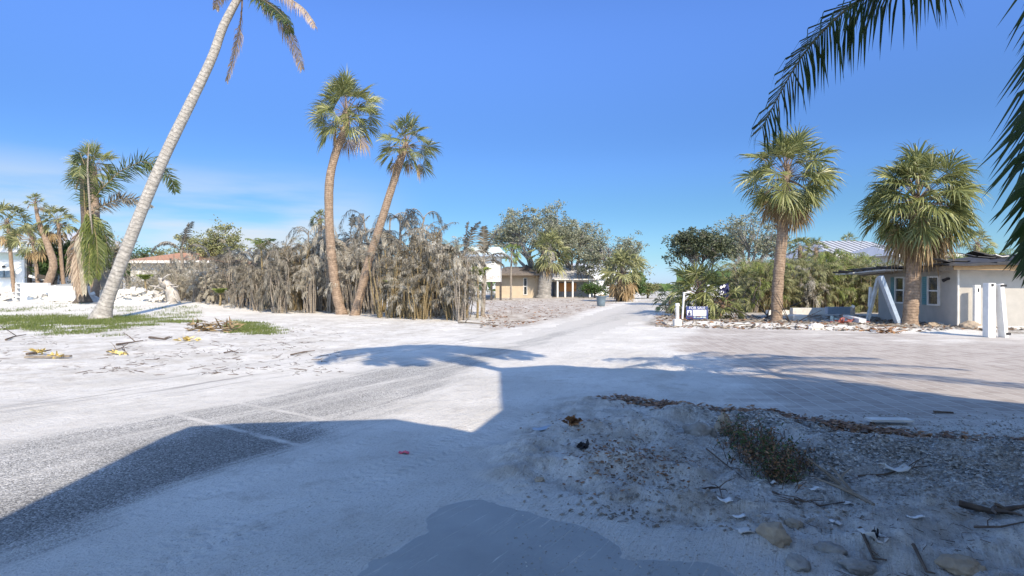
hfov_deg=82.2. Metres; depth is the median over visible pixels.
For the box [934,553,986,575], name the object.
rock
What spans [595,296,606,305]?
trash can
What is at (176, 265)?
brush pile
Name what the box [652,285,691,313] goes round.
sabal palm
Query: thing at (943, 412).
dark stick
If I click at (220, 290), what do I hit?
palm shoot
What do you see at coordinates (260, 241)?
palm shoot
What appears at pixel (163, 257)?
orange roof house
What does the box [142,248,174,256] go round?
broadleaf tree
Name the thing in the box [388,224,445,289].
dead palm
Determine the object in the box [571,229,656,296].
broadleaf tree
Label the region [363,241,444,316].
dead palm
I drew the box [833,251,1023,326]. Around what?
damaged house
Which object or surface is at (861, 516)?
twigs
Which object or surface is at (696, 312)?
sale sign
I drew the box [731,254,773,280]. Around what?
feather palm clump
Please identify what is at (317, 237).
dead palm
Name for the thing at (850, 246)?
ribbed roof house
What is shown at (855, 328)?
verge rubble
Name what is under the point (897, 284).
window
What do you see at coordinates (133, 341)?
branch
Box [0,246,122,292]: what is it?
white house
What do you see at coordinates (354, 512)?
ground
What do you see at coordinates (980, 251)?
feather palm clump
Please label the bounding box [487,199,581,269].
broadleaf tree
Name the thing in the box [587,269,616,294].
pale house
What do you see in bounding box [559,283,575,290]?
door
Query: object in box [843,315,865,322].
fallen column
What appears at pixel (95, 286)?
sabal palm
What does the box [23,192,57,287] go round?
sabal palm
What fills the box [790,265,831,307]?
feather palm clump
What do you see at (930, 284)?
window
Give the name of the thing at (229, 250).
dead palm
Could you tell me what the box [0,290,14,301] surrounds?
rubble heap
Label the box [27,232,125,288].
grey roof house
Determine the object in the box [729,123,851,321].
sabal palm
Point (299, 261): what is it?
dead palm
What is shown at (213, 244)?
broadleaf tree
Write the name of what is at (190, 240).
broadleaf tree
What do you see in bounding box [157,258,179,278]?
dead palm
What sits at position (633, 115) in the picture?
sky
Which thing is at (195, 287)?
dead palm
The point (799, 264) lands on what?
feather palm clump
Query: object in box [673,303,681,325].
utility pipe
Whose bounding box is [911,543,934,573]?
branch
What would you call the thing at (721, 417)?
rock
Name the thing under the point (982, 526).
branch
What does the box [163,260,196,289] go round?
dead palm
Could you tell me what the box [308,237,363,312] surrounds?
dead palm
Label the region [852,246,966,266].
tall white house
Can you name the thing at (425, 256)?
dead palm
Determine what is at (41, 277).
wreckage
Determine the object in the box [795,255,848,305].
feather palm clump
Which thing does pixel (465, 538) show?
concrete slab
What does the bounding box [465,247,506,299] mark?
stilt house
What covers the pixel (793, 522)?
rock
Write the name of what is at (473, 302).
dead palm
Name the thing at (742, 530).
plastic scrap
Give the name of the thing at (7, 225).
sabal palm
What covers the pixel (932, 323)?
rock
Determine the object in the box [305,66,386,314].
sabal palm
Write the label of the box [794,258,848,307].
feather palm clump
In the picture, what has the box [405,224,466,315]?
dead palm
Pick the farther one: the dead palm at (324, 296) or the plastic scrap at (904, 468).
the dead palm at (324, 296)
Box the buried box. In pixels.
[787,314,806,320]
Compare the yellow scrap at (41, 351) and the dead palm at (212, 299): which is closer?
the yellow scrap at (41, 351)
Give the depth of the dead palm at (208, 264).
41.45 m
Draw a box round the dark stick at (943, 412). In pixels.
[933,411,953,413]
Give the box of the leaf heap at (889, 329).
[866,322,905,333]
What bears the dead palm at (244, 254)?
on the ground at (354, 512)
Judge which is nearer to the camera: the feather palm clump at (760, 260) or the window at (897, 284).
the window at (897, 284)
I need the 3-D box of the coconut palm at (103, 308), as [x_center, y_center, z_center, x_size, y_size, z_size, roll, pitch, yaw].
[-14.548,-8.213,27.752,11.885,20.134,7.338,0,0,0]
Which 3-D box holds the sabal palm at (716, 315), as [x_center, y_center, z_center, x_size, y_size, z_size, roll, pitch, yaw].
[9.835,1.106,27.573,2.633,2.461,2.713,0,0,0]
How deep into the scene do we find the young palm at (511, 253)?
61.91 m
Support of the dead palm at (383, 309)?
on the ground at (354, 512)
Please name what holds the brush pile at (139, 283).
on the ground at (354, 512)
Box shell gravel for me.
[628,402,1023,522]
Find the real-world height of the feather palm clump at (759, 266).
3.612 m
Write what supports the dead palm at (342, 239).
on the ground at (354, 512)
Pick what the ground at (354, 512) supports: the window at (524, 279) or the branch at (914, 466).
the branch at (914, 466)
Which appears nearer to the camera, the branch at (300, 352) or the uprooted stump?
the branch at (300, 352)
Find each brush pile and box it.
[87,255,185,289]
[102,264,190,298]
[122,254,189,288]
[122,262,227,300]
[151,251,217,298]
[155,267,238,299]
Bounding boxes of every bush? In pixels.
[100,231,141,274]
[578,280,609,297]
[616,278,652,294]
[635,281,661,297]
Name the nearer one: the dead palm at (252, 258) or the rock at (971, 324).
the rock at (971, 324)
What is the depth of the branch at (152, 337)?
17.43 m
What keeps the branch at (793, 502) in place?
on the ground at (354, 512)
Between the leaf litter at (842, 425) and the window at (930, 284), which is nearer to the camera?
the leaf litter at (842, 425)
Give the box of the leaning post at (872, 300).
[866,278,878,320]
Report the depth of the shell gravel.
5.21 m
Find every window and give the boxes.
[523,278,526,294]
[890,277,904,303]
[922,276,939,305]
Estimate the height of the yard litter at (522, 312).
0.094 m
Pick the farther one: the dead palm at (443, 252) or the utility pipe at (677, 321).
the dead palm at (443, 252)
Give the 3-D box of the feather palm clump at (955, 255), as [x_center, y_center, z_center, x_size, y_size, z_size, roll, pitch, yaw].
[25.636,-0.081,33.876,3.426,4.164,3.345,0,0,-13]
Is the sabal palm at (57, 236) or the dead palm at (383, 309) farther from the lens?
the sabal palm at (57, 236)
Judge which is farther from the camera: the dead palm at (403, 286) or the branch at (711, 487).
the dead palm at (403, 286)
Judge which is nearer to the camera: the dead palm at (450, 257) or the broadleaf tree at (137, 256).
the dead palm at (450, 257)
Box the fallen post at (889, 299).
[877,276,901,322]
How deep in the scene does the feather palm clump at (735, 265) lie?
38.13 m
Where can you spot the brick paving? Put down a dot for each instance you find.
(857, 373)
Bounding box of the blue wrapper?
[532,425,550,430]
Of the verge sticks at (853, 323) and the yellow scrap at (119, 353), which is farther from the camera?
the verge sticks at (853, 323)
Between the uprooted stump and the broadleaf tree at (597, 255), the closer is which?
the uprooted stump
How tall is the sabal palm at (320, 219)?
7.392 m
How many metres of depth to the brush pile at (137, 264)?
44.75 m
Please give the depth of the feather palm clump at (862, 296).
34.45 m
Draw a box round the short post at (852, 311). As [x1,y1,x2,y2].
[850,304,854,315]
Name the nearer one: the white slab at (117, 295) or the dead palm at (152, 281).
the white slab at (117, 295)
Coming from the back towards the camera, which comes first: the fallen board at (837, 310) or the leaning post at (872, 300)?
the fallen board at (837, 310)
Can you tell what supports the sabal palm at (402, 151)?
on the ground at (354, 512)
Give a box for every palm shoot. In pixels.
[136,274,153,292]
[212,288,227,305]
[245,238,275,301]
[470,266,490,317]
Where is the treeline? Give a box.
[129,264,770,291]
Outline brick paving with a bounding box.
[638,321,1023,430]
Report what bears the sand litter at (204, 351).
on the ground at (354, 512)
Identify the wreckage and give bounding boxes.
[28,274,71,287]
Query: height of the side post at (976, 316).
1.660 m
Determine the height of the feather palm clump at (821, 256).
4.452 m
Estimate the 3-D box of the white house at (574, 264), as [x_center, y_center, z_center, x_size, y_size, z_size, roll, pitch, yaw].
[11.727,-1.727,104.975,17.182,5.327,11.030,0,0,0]
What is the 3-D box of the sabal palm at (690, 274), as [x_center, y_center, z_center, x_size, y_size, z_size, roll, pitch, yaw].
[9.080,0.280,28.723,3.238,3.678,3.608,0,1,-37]
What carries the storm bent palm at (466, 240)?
on the ground at (354, 512)
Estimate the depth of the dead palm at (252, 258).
37.10 m
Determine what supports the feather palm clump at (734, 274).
on the ground at (354, 512)
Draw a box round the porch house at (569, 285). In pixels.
[551,266,605,296]
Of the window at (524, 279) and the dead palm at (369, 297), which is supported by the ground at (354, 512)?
the dead palm at (369, 297)
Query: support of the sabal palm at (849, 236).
on the ground at (354, 512)
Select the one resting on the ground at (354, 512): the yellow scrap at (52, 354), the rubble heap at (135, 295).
the rubble heap at (135, 295)
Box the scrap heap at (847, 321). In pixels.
[830,317,869,322]
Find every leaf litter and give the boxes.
[520,418,718,494]
[587,393,1023,441]
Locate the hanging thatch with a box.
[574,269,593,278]
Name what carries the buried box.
on the ground at (354, 512)
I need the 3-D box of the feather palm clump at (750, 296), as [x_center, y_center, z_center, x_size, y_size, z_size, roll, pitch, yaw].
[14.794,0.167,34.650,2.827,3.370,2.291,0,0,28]
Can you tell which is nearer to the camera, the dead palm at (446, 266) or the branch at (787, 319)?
the branch at (787, 319)
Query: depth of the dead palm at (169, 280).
39.94 m
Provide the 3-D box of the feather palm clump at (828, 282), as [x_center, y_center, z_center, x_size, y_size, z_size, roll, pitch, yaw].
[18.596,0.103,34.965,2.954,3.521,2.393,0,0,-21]
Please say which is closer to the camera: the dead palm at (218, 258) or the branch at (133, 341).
the branch at (133, 341)
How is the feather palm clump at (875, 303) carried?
on the ground at (354, 512)
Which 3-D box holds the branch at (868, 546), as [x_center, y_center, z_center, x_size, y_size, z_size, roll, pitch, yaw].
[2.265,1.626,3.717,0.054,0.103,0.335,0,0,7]
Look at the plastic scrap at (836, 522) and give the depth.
4.08 m
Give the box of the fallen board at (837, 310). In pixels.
[825,307,850,313]
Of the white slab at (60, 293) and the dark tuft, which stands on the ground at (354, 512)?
the white slab at (60, 293)
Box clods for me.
[522,406,1023,534]
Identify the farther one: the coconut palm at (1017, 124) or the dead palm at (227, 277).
the dead palm at (227, 277)
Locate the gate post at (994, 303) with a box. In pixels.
[982,283,1010,337]
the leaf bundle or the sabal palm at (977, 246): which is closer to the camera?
the leaf bundle
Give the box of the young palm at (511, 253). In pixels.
[503,243,521,299]
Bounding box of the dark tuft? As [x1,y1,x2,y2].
[871,527,879,540]
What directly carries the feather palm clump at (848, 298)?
on the ground at (354, 512)
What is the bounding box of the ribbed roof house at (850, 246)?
[769,240,885,275]
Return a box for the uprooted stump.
[149,274,180,303]
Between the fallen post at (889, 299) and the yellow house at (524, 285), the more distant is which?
the yellow house at (524, 285)
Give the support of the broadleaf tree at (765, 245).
on the ground at (354, 512)
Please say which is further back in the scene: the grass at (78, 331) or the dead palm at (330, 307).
the dead palm at (330, 307)
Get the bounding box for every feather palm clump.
[710,259,754,308]
[716,266,747,309]
[717,254,764,307]
[729,272,756,309]
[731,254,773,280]
[733,265,772,312]
[740,255,795,309]
[740,262,771,303]
[742,266,788,312]
[745,260,794,312]
[763,266,804,311]
[768,266,806,312]
[784,258,814,305]
[787,255,819,304]
[788,257,831,307]
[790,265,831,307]
[791,259,815,307]
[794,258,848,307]
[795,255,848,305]
[802,251,853,307]
[803,260,847,307]
[804,248,854,306]
[809,253,867,309]
[816,263,864,312]
[826,257,876,312]
[829,251,881,300]
[838,253,877,308]
[840,259,877,312]
[841,257,877,311]
[842,258,891,300]
[859,280,877,311]
[946,250,997,259]
[947,252,964,258]
[975,247,1014,254]
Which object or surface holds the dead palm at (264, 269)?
on the ground at (354, 512)
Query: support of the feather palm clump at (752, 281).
on the ground at (354, 512)
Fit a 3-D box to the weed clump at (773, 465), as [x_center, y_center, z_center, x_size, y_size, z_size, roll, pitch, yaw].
[2.415,1.510,5.747,0.924,0.359,2.223,0,0,0]
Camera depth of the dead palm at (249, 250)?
42.27 m
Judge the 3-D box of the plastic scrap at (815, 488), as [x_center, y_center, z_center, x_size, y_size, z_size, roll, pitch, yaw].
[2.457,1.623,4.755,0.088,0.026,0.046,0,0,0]
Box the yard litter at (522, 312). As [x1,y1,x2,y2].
[480,299,615,327]
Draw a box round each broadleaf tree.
[15,237,73,284]
[109,242,159,288]
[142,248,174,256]
[165,233,203,253]
[192,214,255,271]
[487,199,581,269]
[537,217,607,270]
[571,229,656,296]
[660,225,741,305]
[713,211,795,265]
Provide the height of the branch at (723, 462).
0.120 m
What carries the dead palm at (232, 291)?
on the ground at (354, 512)
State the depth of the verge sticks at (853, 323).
23.02 m
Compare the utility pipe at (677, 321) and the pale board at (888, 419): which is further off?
the utility pipe at (677, 321)
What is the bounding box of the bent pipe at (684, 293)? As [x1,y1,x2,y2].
[681,291,690,318]
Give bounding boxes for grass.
[0,302,202,329]
[22,324,124,336]
[222,318,291,334]
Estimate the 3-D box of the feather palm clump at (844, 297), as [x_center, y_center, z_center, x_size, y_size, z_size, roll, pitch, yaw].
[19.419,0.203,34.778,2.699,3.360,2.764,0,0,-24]
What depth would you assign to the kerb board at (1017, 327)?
20.91 m
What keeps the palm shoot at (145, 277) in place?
on the ground at (354, 512)
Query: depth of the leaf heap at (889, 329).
20.08 m
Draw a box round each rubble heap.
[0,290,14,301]
[23,285,98,301]
[114,287,165,302]
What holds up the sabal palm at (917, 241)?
on the ground at (354, 512)
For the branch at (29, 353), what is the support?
on the ground at (354, 512)
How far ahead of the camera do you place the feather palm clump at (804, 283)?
34.76 m
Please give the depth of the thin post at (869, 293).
26.45 m
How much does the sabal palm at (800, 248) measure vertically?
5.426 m
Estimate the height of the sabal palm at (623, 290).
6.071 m
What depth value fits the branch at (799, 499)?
4.47 m
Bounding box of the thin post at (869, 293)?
[868,287,871,306]
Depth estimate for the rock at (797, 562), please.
3.51 m
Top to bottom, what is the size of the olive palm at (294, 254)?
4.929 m
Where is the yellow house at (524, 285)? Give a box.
[495,264,539,297]
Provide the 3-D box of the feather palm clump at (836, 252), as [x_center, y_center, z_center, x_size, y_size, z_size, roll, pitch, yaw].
[21.463,-0.329,39.752,3.783,4.709,3.874,0,1,36]
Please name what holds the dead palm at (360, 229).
on the ground at (354, 512)
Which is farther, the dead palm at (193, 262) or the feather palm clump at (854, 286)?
the dead palm at (193, 262)
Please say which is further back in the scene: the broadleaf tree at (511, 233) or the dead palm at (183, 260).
the broadleaf tree at (511, 233)
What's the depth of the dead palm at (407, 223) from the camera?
34.51 m
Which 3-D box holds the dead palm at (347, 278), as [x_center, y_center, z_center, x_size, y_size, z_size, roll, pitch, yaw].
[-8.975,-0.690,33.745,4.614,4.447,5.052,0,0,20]
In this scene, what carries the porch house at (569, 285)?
on the ground at (354, 512)
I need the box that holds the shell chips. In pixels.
[506,415,1022,575]
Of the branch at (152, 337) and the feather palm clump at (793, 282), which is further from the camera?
the feather palm clump at (793, 282)
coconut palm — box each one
[87,0,317,318]
[749,0,1023,287]
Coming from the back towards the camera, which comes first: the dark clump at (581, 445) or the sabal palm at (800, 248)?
the sabal palm at (800, 248)
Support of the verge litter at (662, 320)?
on the ground at (354, 512)
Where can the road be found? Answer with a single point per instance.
(81, 494)
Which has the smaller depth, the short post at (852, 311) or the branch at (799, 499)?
the branch at (799, 499)
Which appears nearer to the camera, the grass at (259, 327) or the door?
the grass at (259, 327)
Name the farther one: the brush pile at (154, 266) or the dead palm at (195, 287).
the brush pile at (154, 266)
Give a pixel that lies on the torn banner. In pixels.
(724, 288)
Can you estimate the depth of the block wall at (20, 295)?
37.85 m
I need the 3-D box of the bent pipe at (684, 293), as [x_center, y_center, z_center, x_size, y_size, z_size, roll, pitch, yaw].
[7.950,0.789,26.765,0.452,1.312,0.090,0,0,0]
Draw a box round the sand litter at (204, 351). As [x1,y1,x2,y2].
[1,323,343,375]
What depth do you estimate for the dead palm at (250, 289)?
34.58 m
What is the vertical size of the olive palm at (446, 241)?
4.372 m
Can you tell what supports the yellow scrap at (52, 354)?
on the grey plank
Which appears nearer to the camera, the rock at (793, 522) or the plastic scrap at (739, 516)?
the rock at (793, 522)
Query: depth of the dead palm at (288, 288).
33.42 m
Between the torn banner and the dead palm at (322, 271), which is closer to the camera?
the torn banner
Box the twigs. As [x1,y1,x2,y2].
[564,415,1010,575]
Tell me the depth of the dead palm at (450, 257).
27.94 m
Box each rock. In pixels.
[535,476,544,481]
[682,421,716,437]
[713,412,730,432]
[755,521,791,547]
[784,518,802,529]
[785,553,810,571]
[808,323,823,329]
[812,541,847,555]
[837,557,877,575]
[927,322,940,326]
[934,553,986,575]
[957,320,981,328]
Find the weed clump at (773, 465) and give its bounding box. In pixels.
[711,412,817,492]
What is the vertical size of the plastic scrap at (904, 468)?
0.070 m
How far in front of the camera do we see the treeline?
126.97 m
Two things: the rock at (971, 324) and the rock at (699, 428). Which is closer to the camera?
the rock at (699, 428)
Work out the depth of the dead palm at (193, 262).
38.75 m
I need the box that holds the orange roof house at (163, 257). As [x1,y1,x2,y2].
[129,253,256,289]
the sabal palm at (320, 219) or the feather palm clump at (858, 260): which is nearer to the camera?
the feather palm clump at (858, 260)
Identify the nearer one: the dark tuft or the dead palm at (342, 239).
the dark tuft
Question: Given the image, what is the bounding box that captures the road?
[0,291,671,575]
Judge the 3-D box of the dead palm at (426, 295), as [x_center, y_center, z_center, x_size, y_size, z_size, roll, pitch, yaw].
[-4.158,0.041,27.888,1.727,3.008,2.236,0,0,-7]
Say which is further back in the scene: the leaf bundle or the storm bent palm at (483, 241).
the storm bent palm at (483, 241)
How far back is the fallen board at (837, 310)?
30.36 m
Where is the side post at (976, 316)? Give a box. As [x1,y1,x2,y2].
[972,285,980,322]
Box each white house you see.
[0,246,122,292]
[555,263,631,274]
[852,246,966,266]
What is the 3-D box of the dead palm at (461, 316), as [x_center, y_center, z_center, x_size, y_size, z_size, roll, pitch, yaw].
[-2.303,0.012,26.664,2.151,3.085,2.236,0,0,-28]
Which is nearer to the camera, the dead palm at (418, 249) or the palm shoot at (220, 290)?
the dead palm at (418, 249)
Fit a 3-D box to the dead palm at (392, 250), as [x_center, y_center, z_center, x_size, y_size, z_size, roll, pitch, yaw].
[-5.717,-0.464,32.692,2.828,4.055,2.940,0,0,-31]
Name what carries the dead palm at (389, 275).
on the ground at (354, 512)
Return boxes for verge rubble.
[655,315,1022,330]
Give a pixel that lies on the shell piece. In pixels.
(871, 534)
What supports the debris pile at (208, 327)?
on the ground at (354, 512)
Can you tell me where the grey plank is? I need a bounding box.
[24,355,71,357]
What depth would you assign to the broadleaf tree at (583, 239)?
78.60 m
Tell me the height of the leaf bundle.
0.129 m
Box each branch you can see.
[1,326,25,340]
[26,349,50,354]
[106,344,128,354]
[116,332,142,344]
[148,336,171,339]
[290,350,314,355]
[458,318,495,325]
[701,478,734,497]
[706,448,745,479]
[711,262,837,327]
[766,283,820,328]
[772,491,800,508]
[784,495,844,506]
[805,456,874,505]
[858,456,927,476]
[858,526,886,560]
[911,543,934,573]
[959,500,1023,515]
[973,517,1023,527]
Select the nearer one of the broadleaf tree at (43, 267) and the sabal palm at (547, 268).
the broadleaf tree at (43, 267)
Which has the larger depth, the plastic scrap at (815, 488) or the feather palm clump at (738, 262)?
the feather palm clump at (738, 262)
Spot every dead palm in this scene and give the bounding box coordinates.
[137,270,177,289]
[153,272,184,298]
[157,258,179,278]
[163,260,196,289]
[163,268,194,300]
[168,255,193,298]
[178,260,223,302]
[179,264,222,300]
[186,253,222,301]
[192,258,223,281]
[195,271,230,303]
[202,256,235,299]
[209,253,249,303]
[219,238,257,297]
[221,251,259,301]
[221,264,259,308]
[226,243,277,305]
[233,267,274,310]
[243,247,307,312]
[244,248,275,280]
[248,243,289,308]
[256,235,325,310]
[258,258,301,312]
[259,238,297,288]
[272,238,315,308]
[284,224,356,310]
[290,256,331,312]
[298,223,368,305]
[299,225,379,307]
[301,238,348,310]
[306,246,352,309]
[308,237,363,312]
[318,235,384,313]
[323,235,397,311]
[326,209,414,298]
[341,229,403,313]
[353,238,395,311]
[362,208,446,312]
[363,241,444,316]
[364,235,416,317]
[370,222,458,318]
[377,260,433,318]
[383,243,418,311]
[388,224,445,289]
[393,232,487,317]
[399,248,460,315]
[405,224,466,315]
[406,257,441,319]
[411,232,460,309]
[427,265,480,319]
[431,244,478,318]
[437,253,499,316]
[438,255,486,321]
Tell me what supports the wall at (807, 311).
on the ground at (354, 512)
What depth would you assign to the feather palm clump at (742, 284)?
35.18 m
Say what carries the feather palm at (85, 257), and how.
on the ground at (354, 512)
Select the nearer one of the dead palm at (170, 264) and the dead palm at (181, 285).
the dead palm at (181, 285)
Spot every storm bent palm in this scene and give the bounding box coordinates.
[151,221,209,296]
[317,214,369,310]
[429,221,497,297]
[451,226,515,315]
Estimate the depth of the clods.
4.62 m
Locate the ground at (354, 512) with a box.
[0,284,1023,575]
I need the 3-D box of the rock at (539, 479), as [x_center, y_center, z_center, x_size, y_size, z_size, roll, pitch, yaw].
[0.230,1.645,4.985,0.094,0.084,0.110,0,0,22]
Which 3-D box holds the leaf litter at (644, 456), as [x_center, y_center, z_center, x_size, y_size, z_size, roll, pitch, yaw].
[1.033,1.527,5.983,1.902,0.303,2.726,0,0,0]
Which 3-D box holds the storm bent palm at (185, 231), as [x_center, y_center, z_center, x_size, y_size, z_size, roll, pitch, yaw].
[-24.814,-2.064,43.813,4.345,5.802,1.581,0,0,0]
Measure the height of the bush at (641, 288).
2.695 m
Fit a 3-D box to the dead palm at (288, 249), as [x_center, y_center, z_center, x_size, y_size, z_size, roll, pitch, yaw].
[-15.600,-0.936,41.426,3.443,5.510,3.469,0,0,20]
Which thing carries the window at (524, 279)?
in the yellow house at (524, 285)
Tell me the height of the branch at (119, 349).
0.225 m
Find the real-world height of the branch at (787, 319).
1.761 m
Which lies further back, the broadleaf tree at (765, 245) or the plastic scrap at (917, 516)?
the broadleaf tree at (765, 245)
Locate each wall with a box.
[15,283,50,300]
[766,308,827,314]
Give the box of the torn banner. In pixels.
[719,283,728,298]
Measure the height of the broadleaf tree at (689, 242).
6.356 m
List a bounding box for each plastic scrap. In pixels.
[717,496,732,502]
[732,513,746,517]
[735,527,754,533]
[809,486,820,490]
[829,519,841,524]
[877,463,910,471]
[906,515,924,518]
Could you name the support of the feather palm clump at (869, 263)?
on the ground at (354, 512)
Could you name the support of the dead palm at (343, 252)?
on the ground at (354, 512)
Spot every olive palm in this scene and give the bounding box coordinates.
[266,237,324,299]
[429,236,495,302]
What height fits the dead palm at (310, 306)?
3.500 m
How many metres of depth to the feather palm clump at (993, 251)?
35.11 m
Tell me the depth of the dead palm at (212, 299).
36.59 m
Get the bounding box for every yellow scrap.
[23,348,45,354]
[47,351,63,358]
[109,349,126,354]
[173,336,201,340]
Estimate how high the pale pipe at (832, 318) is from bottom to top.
0.280 m
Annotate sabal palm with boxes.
[0,201,35,291]
[2,223,57,287]
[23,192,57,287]
[33,205,80,283]
[60,138,122,296]
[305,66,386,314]
[309,209,324,235]
[349,111,442,315]
[527,228,573,297]
[597,247,648,301]
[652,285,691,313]
[665,257,742,318]
[694,285,752,319]
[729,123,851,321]
[786,237,812,259]
[804,237,830,264]
[841,231,857,240]
[849,139,993,325]
[957,228,998,252]
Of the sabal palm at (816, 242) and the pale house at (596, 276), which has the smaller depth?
the sabal palm at (816, 242)
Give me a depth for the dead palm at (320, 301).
36.27 m
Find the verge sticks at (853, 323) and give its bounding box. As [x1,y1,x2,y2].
[654,314,1023,331]
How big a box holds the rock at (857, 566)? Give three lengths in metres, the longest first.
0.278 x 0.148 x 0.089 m
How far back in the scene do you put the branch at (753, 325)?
28.40 m
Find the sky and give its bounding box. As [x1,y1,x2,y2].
[0,0,1023,283]
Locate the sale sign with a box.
[686,305,707,318]
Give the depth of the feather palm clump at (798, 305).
37.19 m
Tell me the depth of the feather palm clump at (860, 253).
38.77 m
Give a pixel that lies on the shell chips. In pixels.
(733, 530)
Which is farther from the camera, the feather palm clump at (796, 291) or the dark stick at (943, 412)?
the feather palm clump at (796, 291)
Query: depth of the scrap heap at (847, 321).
23.38 m
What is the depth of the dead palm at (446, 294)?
27.23 m
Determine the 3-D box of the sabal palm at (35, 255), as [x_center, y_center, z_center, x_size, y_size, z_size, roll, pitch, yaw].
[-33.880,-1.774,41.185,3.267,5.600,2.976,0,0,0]
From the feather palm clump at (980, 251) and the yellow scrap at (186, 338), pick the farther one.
the feather palm clump at (980, 251)
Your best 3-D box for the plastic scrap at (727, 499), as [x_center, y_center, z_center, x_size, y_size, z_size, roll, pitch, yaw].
[1.603,1.594,4.422,0.112,0.032,0.071,0,0,0]
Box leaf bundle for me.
[562,415,582,425]
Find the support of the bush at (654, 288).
on the ground at (354, 512)
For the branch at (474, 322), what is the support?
on the ground at (354, 512)
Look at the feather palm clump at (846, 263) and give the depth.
37.60 m
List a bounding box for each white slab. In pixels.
[48,286,89,301]
[99,290,121,298]
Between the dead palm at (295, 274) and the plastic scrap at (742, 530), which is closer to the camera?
the plastic scrap at (742, 530)
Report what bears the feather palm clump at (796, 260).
on the ground at (354, 512)
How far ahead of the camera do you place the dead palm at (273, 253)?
34.61 m
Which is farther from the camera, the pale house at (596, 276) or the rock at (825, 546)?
the pale house at (596, 276)
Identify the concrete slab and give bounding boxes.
[356,499,738,575]
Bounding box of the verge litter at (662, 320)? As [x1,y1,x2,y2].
[655,313,1023,330]
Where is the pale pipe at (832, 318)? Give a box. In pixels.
[830,316,842,320]
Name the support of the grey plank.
on the ground at (354, 512)
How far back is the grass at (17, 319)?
26.41 m
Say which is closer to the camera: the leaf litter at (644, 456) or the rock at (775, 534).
the rock at (775, 534)
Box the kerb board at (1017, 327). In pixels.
[977,326,1023,329]
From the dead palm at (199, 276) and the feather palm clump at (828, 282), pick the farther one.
the dead palm at (199, 276)
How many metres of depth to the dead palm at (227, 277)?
37.59 m
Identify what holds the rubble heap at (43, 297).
on the ground at (354, 512)
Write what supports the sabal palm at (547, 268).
on the ground at (354, 512)
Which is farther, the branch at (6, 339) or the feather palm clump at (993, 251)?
the feather palm clump at (993, 251)
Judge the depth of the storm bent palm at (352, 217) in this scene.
35.93 m
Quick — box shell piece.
[857,528,888,543]
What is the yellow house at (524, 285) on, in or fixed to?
on the ground at (354, 512)
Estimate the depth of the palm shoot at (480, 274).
28.95 m
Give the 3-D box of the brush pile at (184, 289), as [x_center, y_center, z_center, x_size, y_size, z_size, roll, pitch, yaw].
[-19.805,-0.283,38.812,7.881,2.844,4.903,0,0,-15]
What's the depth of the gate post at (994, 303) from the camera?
18.52 m
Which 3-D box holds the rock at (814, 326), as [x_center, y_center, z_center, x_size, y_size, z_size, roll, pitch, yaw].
[11.379,1.512,21.965,0.539,0.446,0.713,0,0,26]
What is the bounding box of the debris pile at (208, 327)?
[185,315,242,331]
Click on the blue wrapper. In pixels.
(541, 428)
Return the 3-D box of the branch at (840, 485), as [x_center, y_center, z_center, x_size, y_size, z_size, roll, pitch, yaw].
[2.559,1.543,4.636,0.387,0.251,0.984,0,0,20]
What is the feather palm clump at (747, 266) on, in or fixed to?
on the ground at (354, 512)
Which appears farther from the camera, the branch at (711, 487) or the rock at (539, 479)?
the rock at (539, 479)
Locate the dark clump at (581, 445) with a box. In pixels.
[576,438,588,449]
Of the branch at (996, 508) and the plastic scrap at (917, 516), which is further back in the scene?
the branch at (996, 508)
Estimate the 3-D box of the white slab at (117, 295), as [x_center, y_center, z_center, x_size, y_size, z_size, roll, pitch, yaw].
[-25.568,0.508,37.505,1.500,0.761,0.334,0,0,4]
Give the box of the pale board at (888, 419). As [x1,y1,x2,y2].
[864,417,913,421]
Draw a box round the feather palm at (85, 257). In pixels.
[63,144,181,302]

